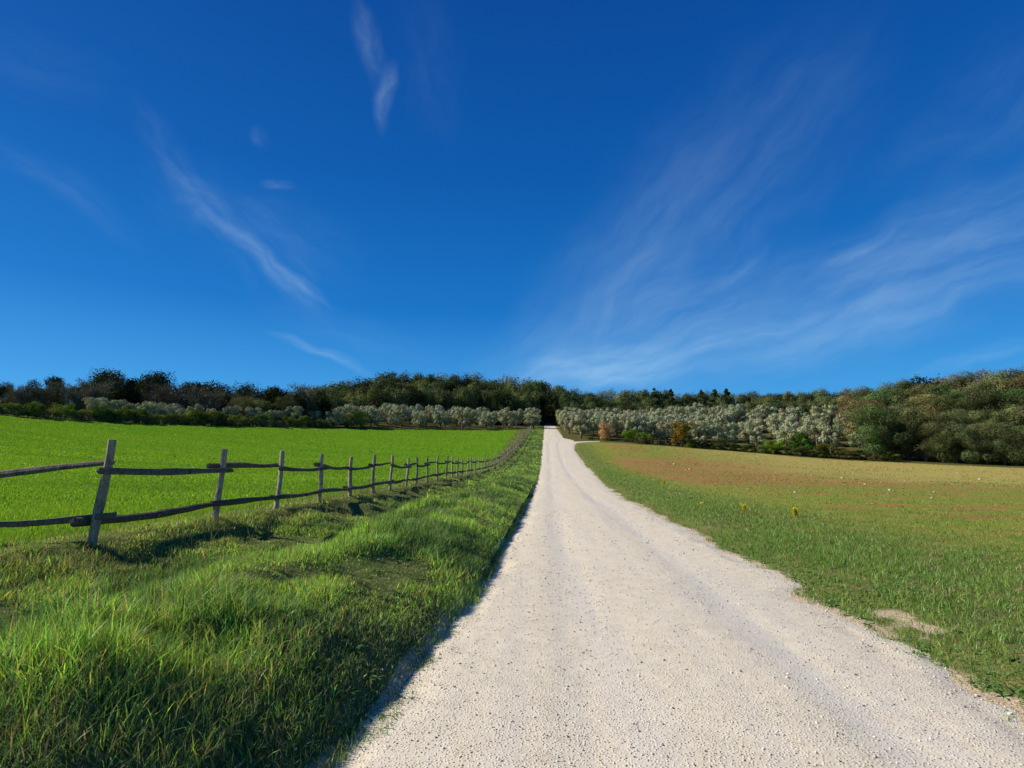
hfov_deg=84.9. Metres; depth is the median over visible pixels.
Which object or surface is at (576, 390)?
oak tree
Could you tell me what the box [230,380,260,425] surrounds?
oak tree
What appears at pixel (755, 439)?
olive tree
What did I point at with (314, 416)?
olive tree
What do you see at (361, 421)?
pale bush
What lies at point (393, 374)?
oak tree
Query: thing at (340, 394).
oak tree
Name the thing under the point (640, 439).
bramble bush
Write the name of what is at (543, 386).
oak tree
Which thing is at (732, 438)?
olive tree
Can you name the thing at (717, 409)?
olive tree
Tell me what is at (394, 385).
oak tree
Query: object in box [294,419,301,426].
hedge bush
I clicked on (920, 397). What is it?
oak tree
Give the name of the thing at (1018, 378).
oak tree
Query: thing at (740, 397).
oak tree
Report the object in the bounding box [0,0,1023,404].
sky
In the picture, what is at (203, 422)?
hedge bush
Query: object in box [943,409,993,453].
oak tree
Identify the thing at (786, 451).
bramble bush
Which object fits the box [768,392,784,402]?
oak tree
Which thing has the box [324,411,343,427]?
olive tree
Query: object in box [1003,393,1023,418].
oak tree
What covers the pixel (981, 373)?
oak tree
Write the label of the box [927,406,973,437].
oak tree
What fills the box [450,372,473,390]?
oak tree
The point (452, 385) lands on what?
oak tree
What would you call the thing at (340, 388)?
oak tree
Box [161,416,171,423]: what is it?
hedge bush
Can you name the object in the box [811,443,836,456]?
green bush
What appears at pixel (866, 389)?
oak tree
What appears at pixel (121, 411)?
hedge bush
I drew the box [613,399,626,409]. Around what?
oak tree
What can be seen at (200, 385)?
oak tree
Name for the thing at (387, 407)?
olive tree
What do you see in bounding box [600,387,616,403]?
oak tree
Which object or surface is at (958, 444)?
oak tree
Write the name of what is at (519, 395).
oak tree
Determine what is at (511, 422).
olive tree
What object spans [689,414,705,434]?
olive tree
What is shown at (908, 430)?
oak tree
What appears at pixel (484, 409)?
olive tree
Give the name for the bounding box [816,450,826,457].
bramble bush
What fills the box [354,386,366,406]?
oak tree
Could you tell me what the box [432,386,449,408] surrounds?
oak tree
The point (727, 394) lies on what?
pine tree
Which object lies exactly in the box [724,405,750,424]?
olive tree
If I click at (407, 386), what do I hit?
oak tree
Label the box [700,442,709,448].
bramble bush
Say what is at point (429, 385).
oak tree
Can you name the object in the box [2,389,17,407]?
oak tree
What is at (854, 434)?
olive tree
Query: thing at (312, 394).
bare tree
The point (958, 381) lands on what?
oak tree
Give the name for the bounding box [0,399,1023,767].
ground
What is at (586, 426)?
olive tree
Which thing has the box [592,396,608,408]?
oak tree
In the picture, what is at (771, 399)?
oak tree
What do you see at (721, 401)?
oak tree
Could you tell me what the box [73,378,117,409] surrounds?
bare tree
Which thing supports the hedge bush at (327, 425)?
on the ground at (934, 469)
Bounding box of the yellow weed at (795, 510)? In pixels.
[791,507,797,516]
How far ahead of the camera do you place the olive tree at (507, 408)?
172.81 m
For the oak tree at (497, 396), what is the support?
on the ground at (934, 469)
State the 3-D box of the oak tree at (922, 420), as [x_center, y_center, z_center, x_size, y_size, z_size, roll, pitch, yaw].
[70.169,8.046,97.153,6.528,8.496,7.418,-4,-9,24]
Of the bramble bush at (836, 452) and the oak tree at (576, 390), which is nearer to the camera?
the bramble bush at (836, 452)
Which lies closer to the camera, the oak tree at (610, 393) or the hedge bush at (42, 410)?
the hedge bush at (42, 410)
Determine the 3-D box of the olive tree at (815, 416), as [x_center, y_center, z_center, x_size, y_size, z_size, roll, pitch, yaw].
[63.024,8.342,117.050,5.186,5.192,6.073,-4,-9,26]
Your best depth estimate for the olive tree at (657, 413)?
138.65 m
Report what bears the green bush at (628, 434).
on the ground at (934, 469)
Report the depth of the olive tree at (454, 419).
159.13 m
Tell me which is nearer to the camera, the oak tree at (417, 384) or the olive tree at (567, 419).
the olive tree at (567, 419)
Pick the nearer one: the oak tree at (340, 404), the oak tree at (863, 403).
the oak tree at (863, 403)
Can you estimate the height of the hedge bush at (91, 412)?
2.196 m
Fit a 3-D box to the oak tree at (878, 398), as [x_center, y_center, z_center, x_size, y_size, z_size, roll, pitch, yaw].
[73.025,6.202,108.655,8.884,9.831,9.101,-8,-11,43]
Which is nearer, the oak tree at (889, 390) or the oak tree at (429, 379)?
the oak tree at (889, 390)
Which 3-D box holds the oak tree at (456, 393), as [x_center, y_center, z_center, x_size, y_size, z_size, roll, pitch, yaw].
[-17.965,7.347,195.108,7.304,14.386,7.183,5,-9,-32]
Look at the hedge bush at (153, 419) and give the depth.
105.32 m
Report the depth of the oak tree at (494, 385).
205.45 m
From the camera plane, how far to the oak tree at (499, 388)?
203.28 m
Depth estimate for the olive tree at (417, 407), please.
165.71 m
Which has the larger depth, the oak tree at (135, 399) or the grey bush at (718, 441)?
the oak tree at (135, 399)
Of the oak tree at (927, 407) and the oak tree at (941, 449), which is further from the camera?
the oak tree at (927, 407)
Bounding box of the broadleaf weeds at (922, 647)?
[1,529,1023,767]
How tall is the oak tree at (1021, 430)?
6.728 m
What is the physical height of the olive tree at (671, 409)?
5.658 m
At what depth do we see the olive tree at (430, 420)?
148.28 m
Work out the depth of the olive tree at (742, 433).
112.33 m
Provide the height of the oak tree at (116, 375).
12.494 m
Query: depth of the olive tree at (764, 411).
127.81 m
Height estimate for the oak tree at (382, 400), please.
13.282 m
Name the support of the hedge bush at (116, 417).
on the ground at (934, 469)
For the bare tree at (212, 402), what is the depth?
121.62 m
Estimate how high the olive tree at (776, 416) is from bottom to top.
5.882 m
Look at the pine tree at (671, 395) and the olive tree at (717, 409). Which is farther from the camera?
the pine tree at (671, 395)
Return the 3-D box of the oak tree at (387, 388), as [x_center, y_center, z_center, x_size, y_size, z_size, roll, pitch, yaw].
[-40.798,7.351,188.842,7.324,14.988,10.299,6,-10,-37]
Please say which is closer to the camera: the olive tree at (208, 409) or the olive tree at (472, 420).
the olive tree at (208, 409)
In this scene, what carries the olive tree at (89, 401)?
on the ground at (934, 469)
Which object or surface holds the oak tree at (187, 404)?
on the ground at (934, 469)
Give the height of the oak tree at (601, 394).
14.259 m
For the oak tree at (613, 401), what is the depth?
201.59 m
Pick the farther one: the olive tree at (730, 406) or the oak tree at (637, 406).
the oak tree at (637, 406)
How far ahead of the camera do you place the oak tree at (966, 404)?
100.42 m
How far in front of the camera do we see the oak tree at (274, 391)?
140.33 m
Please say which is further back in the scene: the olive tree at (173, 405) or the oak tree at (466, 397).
the oak tree at (466, 397)
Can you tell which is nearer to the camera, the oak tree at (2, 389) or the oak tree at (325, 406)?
the oak tree at (2, 389)
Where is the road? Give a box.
[335,425,1023,767]
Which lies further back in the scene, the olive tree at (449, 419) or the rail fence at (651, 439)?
the olive tree at (449, 419)
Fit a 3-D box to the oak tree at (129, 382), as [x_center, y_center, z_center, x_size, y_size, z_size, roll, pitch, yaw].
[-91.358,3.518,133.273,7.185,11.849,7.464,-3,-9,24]
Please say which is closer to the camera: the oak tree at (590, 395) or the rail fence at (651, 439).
the rail fence at (651, 439)
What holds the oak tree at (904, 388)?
on the ground at (934, 469)
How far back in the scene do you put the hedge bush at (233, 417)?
114.69 m
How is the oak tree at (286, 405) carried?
on the ground at (934, 469)
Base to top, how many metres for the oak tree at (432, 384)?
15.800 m
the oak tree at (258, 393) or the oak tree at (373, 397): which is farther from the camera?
the oak tree at (373, 397)
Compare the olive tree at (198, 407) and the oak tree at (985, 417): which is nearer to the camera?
the oak tree at (985, 417)
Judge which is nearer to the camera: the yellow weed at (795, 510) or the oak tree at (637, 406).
the yellow weed at (795, 510)
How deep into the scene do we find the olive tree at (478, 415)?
162.62 m
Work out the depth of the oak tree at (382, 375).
210.87 m
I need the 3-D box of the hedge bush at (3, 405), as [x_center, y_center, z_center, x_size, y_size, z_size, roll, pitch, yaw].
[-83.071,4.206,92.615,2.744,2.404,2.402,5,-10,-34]
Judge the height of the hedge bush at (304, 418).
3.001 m
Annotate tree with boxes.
[0,381,15,403]
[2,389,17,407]
[3,382,36,407]
[18,379,41,404]
[19,382,55,410]
[27,386,50,409]
[36,380,78,410]
[42,374,65,409]
[55,381,96,412]
[68,385,80,404]
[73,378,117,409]
[81,366,125,400]
[84,396,109,416]
[91,370,132,390]
[103,384,131,421]
[105,399,135,421]
[117,374,141,398]
[123,386,153,422]
[125,402,149,422]
[129,371,159,392]
[137,368,181,396]
[137,386,165,423]
[139,380,194,424]
[142,401,166,423]
[154,392,184,413]
[160,406,185,424]
[162,403,183,423]
[179,380,217,424]
[181,384,226,424]
[182,390,203,424]
[183,404,204,424]
[204,379,232,425]
[206,408,224,425]
[208,392,234,425]
[217,382,234,425]
[223,405,242,425]
[225,393,256,425]
[228,398,258,425]
[229,390,248,425]
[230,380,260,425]
[243,386,280,425]
[244,407,263,425]
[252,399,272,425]
[260,385,289,425]
[266,410,284,426]
[271,394,299,425]
[280,389,296,425]
[283,406,303,426]
[287,381,322,426]
[289,392,316,426]
[303,386,324,397]
[309,411,322,426]
[312,394,334,425]
[318,385,340,397]
[321,381,341,394]
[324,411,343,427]
[326,393,340,411]
[329,379,357,393]
[329,389,346,402]
[331,406,347,425]
[334,396,349,407]
[338,376,364,391]
[338,393,359,421]
[341,405,360,427]
[342,404,366,425]
[344,389,359,404]
[348,393,368,410]
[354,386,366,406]
[356,377,375,389]
[359,389,377,408]
[361,407,382,427]
[363,384,380,406]
[365,385,385,416]
[369,372,403,386]
[369,408,386,425]
[374,376,400,396]
[375,390,397,408]
[382,403,397,423]
[383,369,410,383]
[383,384,401,421]
[385,379,405,397]
[387,387,408,405]
[387,409,403,427]
[389,404,412,425]
[394,371,414,384]
[395,380,414,421]
[402,388,417,421]
[403,406,417,424]
[406,387,427,407]
[410,404,423,420]
[411,370,425,388]
[411,380,423,393]
[412,410,426,427]
[417,378,436,395]
[417,385,432,410]
[418,410,434,426]
[420,374,436,384]
[423,393,440,407]
[425,405,444,418]
[428,407,440,424]
[429,381,441,393]
[430,378,454,404]
[431,411,449,428]
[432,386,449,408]
[435,373,447,384]
[439,411,451,426]
[440,371,462,384]
[441,380,459,395]
[444,389,459,422]
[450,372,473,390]
[450,386,465,406]
[450,412,460,425]
[452,407,474,428]
[455,387,478,409]
[461,409,477,427]
[465,372,486,387]
[469,379,491,423]
[469,387,484,409]
[473,411,487,423]
[475,390,489,410]
[476,407,488,413]
[478,380,500,393]
[478,412,494,428]
[481,388,495,412]
[484,411,497,426]
[485,381,502,390]
[488,390,506,424]
[493,383,505,403]
[495,375,512,386]
[496,407,509,425]
[498,410,519,428]
[500,382,520,393]
[501,389,520,424]
[504,374,523,389]
[509,409,524,426]
[512,391,526,408]
[516,392,534,411]
[519,377,533,391]
[520,383,544,397]
[521,379,540,393]
[524,407,540,424]
[526,413,541,427]
[528,379,549,413]
[530,389,542,408]
[532,394,547,423]
[538,392,548,417]
[544,391,555,413]
[546,384,566,421]
[553,388,573,410]
[556,406,574,421]
[558,391,576,412]
[558,409,575,433]
[559,402,571,409]
[569,392,584,406]
[569,410,594,435]
[569,415,593,437]
[570,387,580,397]
[570,401,582,409]
[580,403,589,410]
[584,393,596,399]
[584,394,595,405]
[586,400,596,409]
[588,415,600,433]
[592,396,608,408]
[593,413,608,423]
[594,415,618,435]
[595,415,613,429]
[597,388,608,401]
[598,422,613,439]
[599,408,620,414]
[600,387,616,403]
[601,404,611,411]
[603,397,613,408]
[609,413,624,435]
[610,397,619,406]
[613,389,639,407]
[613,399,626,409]
[618,412,645,437]
[623,401,634,407]
[624,415,647,435]
[625,404,635,410]
[629,390,641,404]
[631,410,648,420]
[633,401,643,410]
[636,389,650,404]
[639,414,651,433]
[640,397,655,408]
[644,405,656,411]
[644,407,663,412]
[644,415,671,437]
[646,388,663,408]
[647,410,664,429]
[650,390,665,398]
[652,396,664,404]
[654,421,677,439]
[659,389,669,399]
[661,415,677,432]
[662,399,675,407]
[662,406,679,414]
[665,389,678,406]
[667,413,687,419]
[668,392,682,402]
[670,420,694,446]
[672,418,691,438]
[674,407,696,418]
[680,393,698,402]
[681,398,694,406]
[684,402,705,414]
[686,420,711,443]
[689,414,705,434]
[691,392,707,403]
[694,407,713,420]
[697,390,707,407]
[697,390,711,403]
[701,415,723,440]
[706,389,719,406]
[709,413,734,435]
[709,422,742,443]
[711,405,724,412]
[711,409,736,423]
[715,396,729,406]
[721,388,734,406]
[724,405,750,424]
[727,404,745,419]
[729,393,737,403]
[734,393,750,403]
[735,421,758,443]
[742,417,764,430]
[743,390,758,404]
[744,425,766,448]
[745,412,763,422]
[746,404,753,416]
[751,393,766,402]
[751,398,760,408]
[751,405,776,425]
[762,395,778,407]
[765,402,777,414]
[766,412,796,432]
[766,416,796,439]
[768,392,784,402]
[771,408,799,425]
[774,402,784,408]
[774,422,811,446]
[780,391,796,403]
[785,406,804,425]
[792,392,802,402]
[796,395,811,404]
[797,390,813,400]
[801,412,826,426]
[802,417,828,435]
[805,422,829,444]
[806,389,819,401]
[809,404,836,426]
[813,386,831,402]
[816,402,839,415]
[816,423,842,453]
[820,395,835,402]
[833,388,859,416]
[833,396,891,440]
[833,412,863,437]
[834,395,890,435]
[843,403,907,454]
[844,389,866,410]
[847,385,874,403]
[847,422,868,448]
[852,405,909,445]
[856,431,886,454]
[860,391,908,409]
[864,389,885,401]
[867,417,911,457]
[874,384,914,403]
[876,378,916,395]
[880,393,914,425]
[883,406,923,446]
[889,391,942,424]
[890,422,922,460]
[891,380,923,394]
[891,388,919,399]
[894,407,932,452]
[897,374,950,392]
[900,381,948,409]
[900,421,948,461]
[902,409,959,449]
[905,394,964,436]
[916,422,961,462]
[918,380,976,410]
[927,373,975,391]
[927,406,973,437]
[931,394,986,425]
[936,423,971,462]
[938,371,992,397]
[942,396,991,427]
[942,423,992,463]
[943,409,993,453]
[948,385,983,404]
[956,369,1012,388]
[961,386,1021,424]
[963,378,998,399]
[963,409,1009,454]
[963,419,1014,463]
[966,382,1012,405]
[968,386,1023,413]
[979,375,1023,412]
[979,424,1023,464]
[984,369,1020,385]
[984,422,1023,465]
[986,373,1023,398]
[986,405,1023,445]
[995,403,1023,445]
[999,365,1023,381]
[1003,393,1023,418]
[1008,427,1023,462]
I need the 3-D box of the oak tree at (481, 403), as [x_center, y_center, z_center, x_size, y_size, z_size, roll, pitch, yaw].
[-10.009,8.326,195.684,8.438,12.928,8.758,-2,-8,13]
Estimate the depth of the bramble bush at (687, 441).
105.30 m
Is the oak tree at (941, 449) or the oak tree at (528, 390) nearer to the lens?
the oak tree at (941, 449)
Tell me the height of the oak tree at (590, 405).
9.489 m
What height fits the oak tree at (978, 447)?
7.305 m
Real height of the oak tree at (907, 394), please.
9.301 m
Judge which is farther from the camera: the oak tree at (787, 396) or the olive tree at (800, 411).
the oak tree at (787, 396)
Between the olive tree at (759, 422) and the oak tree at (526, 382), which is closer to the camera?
the olive tree at (759, 422)
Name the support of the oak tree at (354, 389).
on the ground at (934, 469)
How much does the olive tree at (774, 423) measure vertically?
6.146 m
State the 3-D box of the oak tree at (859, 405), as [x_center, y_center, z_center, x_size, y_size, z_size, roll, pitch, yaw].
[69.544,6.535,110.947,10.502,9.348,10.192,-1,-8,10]
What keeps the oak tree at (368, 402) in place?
on the ground at (934, 469)
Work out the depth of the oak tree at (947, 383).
111.32 m
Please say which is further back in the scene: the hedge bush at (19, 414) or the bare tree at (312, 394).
the bare tree at (312, 394)
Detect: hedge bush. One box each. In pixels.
[0,402,18,415]
[3,403,26,414]
[15,407,31,416]
[21,405,38,416]
[24,401,46,417]
[35,408,47,417]
[44,409,55,417]
[51,402,75,419]
[61,409,77,419]
[72,411,86,419]
[77,409,93,419]
[87,411,100,419]
[91,404,112,420]
[101,410,116,421]
[110,411,122,420]
[111,407,128,421]
[120,410,133,421]
[127,410,148,421]
[132,408,149,423]
[146,413,157,423]
[151,414,164,422]
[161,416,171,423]
[163,412,178,424]
[173,413,186,423]
[183,412,196,423]
[187,409,210,423]
[197,414,210,424]
[203,411,220,424]
[209,410,227,425]
[216,412,229,425]
[227,413,247,425]
[245,416,258,425]
[253,414,264,425]
[258,412,274,425]
[283,415,295,426]
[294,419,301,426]
[299,416,310,426]
[308,420,315,426]
[315,419,324,426]
[324,420,332,427]
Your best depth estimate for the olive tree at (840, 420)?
109.05 m
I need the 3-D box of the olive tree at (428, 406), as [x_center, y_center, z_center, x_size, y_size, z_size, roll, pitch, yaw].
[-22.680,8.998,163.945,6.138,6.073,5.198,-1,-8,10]
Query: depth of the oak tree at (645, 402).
196.70 m
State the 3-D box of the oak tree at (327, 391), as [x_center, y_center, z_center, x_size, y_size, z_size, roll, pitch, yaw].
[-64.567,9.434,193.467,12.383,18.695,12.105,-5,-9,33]
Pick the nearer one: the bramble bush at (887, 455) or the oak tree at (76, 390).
the bramble bush at (887, 455)
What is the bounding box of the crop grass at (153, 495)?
[0,416,517,547]
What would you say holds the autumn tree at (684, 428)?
on the ground at (934, 469)
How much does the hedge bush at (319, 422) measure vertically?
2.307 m
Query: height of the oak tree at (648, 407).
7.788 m
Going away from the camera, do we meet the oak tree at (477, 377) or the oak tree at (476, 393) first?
the oak tree at (476, 393)
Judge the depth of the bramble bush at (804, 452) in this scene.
96.77 m
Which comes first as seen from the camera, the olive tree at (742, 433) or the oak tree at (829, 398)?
the olive tree at (742, 433)
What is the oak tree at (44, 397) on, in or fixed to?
on the ground at (934, 469)
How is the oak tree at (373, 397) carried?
on the ground at (934, 469)
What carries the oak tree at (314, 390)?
on the ground at (934, 469)
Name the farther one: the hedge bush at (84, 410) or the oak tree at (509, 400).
the oak tree at (509, 400)
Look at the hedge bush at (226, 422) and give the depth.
112.80 m
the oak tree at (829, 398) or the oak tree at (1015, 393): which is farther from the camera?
the oak tree at (829, 398)
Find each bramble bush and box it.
[634,436,646,442]
[645,436,654,443]
[681,440,693,446]
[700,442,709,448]
[727,443,739,450]
[739,444,748,450]
[755,445,764,452]
[763,447,771,453]
[774,448,782,453]
[783,449,791,454]
[792,447,810,455]
[806,451,816,456]
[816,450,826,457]
[830,450,845,457]
[837,450,860,458]
[854,454,863,459]
[861,454,873,459]
[869,455,884,460]
[881,452,897,461]
[888,453,901,461]
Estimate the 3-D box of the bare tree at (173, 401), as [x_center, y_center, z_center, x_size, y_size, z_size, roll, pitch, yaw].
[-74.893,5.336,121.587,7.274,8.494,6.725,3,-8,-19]
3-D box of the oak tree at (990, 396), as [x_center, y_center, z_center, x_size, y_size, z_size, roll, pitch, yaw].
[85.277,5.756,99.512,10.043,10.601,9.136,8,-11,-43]
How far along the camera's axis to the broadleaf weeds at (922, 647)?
4.17 m
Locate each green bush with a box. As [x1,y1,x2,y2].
[621,429,649,442]
[686,440,700,447]
[763,438,785,452]
[788,431,815,453]
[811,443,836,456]
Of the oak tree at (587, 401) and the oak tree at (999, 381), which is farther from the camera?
the oak tree at (587, 401)
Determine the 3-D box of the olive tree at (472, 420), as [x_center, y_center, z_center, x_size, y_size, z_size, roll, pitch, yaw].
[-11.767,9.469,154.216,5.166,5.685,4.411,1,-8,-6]
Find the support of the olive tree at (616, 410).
on the ground at (934, 469)
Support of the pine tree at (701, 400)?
on the ground at (934, 469)
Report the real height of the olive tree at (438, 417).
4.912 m
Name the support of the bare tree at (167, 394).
on the ground at (934, 469)
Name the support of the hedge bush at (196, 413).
on the ground at (934, 469)
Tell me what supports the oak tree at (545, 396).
on the ground at (934, 469)
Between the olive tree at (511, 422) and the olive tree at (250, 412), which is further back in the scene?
the olive tree at (511, 422)
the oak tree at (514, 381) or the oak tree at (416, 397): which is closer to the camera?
the oak tree at (416, 397)
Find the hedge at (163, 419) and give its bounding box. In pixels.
[1,407,293,426]
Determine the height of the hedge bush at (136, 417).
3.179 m
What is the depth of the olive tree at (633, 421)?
114.15 m
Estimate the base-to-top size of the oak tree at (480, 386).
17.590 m
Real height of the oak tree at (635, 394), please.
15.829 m
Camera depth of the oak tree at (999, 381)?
106.93 m
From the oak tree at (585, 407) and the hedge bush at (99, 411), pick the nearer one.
the hedge bush at (99, 411)
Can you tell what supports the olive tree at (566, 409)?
on the ground at (934, 469)
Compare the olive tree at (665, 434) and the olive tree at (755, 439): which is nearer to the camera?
the olive tree at (755, 439)
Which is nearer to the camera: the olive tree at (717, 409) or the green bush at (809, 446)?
the green bush at (809, 446)
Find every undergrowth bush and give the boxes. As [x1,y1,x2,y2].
[550,415,556,424]
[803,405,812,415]
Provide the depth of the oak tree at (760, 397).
193.81 m
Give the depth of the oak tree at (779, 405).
173.48 m
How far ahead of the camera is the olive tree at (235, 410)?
119.08 m
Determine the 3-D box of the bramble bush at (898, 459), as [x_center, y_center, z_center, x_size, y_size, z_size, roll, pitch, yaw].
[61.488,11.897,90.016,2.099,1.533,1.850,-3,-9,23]
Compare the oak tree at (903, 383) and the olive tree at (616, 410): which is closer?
the oak tree at (903, 383)
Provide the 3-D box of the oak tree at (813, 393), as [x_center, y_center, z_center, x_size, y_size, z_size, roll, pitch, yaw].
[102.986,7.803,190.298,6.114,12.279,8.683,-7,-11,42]
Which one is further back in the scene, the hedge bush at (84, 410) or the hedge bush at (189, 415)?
the hedge bush at (189, 415)
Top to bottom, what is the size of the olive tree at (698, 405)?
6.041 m
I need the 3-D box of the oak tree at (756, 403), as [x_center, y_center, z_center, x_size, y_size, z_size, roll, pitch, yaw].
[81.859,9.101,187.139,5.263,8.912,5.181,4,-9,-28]
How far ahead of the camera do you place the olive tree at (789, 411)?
118.83 m
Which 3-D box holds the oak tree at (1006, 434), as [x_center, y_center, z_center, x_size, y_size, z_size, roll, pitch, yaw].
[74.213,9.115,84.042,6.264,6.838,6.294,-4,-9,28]
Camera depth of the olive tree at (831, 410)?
120.73 m
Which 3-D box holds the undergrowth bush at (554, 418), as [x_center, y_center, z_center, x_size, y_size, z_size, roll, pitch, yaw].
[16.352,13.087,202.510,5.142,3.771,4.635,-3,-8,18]
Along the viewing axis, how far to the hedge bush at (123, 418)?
102.72 m
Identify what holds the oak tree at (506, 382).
on the ground at (934, 469)
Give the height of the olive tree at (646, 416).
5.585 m
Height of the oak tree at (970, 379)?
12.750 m
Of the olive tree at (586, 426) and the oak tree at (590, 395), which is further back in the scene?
the oak tree at (590, 395)
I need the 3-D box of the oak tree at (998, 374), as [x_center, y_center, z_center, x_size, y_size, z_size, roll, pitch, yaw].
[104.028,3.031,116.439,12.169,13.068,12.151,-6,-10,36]
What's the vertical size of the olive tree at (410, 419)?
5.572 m
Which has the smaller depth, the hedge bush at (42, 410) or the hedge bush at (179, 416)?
the hedge bush at (42, 410)
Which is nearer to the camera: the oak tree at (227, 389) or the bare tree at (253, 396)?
the bare tree at (253, 396)
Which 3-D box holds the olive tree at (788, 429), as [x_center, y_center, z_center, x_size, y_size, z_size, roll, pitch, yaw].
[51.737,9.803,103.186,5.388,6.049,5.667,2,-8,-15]
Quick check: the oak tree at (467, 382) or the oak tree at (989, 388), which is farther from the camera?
the oak tree at (467, 382)
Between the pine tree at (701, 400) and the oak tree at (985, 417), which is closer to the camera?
the oak tree at (985, 417)
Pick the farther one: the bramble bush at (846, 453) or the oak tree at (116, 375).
the oak tree at (116, 375)
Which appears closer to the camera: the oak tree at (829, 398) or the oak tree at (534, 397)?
the oak tree at (829, 398)
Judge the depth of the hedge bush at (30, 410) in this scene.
93.89 m
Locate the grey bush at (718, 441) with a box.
[709,437,730,448]
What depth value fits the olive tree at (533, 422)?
153.26 m
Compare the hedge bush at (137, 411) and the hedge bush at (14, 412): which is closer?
the hedge bush at (14, 412)
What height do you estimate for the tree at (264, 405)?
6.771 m
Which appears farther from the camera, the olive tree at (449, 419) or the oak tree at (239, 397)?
the olive tree at (449, 419)
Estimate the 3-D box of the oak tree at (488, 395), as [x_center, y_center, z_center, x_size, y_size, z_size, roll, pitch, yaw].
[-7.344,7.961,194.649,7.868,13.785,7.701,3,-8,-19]
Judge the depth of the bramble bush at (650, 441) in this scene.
107.74 m
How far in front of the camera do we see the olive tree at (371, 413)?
134.03 m
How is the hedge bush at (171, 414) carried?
on the ground at (934, 469)
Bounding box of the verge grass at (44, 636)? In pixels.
[0,428,544,767]
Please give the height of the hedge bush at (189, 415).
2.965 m
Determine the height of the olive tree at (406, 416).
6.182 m
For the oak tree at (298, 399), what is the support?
on the ground at (934, 469)
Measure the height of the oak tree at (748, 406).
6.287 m
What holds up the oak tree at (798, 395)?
on the ground at (934, 469)
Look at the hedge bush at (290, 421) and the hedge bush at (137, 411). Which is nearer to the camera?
the hedge bush at (137, 411)
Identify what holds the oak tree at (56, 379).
on the ground at (934, 469)
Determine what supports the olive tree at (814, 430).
on the ground at (934, 469)
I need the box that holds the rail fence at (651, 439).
[644,438,701,447]
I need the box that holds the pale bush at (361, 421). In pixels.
[344,410,368,427]
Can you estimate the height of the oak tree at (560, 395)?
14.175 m
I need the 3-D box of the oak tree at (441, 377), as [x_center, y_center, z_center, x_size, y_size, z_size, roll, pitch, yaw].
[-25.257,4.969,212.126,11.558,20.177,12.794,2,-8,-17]
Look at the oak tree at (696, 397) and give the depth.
203.51 m
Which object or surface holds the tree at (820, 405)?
on the ground at (934, 469)
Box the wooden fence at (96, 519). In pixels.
[0,426,531,545]
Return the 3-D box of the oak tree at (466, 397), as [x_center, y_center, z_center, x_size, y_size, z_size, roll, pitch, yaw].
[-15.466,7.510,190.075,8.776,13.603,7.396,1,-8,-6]
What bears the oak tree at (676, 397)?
on the ground at (934, 469)
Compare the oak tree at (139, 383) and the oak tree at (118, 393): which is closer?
the oak tree at (118, 393)
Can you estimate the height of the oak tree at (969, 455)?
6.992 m
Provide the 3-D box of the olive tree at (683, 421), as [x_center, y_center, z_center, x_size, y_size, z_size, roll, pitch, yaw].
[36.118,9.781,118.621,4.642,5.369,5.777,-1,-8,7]
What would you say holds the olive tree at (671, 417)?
on the ground at (934, 469)
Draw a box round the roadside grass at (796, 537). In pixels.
[574,444,1023,720]
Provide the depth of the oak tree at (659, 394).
205.25 m
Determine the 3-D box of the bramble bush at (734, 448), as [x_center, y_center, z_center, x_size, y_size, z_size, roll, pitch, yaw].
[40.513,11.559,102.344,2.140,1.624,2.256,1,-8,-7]
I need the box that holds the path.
[567,441,599,443]
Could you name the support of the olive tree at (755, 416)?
on the ground at (934, 469)
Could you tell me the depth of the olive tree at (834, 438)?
99.32 m
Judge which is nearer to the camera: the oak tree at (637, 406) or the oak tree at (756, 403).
the oak tree at (756, 403)
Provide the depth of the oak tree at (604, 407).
190.05 m
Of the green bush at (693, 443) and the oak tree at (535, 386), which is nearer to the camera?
the green bush at (693, 443)
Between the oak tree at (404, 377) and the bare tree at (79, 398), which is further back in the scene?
the oak tree at (404, 377)
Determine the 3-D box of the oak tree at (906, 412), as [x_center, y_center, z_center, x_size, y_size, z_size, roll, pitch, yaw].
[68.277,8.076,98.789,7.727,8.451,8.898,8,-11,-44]
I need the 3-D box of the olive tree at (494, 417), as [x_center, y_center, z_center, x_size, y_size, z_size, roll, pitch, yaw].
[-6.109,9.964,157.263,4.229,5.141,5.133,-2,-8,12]
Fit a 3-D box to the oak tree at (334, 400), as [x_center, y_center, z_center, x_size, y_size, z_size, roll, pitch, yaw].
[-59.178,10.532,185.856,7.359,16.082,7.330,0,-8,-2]
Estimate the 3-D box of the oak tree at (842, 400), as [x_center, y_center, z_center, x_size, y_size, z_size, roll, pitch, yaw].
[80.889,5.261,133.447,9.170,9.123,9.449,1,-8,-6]
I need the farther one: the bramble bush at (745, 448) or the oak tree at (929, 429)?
the bramble bush at (745, 448)
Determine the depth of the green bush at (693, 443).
104.22 m
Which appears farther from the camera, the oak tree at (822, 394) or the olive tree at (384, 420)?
the oak tree at (822, 394)
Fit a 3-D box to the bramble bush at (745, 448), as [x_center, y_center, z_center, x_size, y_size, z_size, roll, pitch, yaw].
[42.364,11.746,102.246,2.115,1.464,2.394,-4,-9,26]
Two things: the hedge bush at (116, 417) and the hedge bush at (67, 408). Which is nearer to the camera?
the hedge bush at (67, 408)
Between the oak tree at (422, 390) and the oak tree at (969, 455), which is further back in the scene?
the oak tree at (422, 390)
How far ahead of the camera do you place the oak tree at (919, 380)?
124.48 m
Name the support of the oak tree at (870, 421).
on the ground at (934, 469)
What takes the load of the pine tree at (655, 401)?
on the ground at (934, 469)
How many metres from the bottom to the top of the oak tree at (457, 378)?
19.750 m

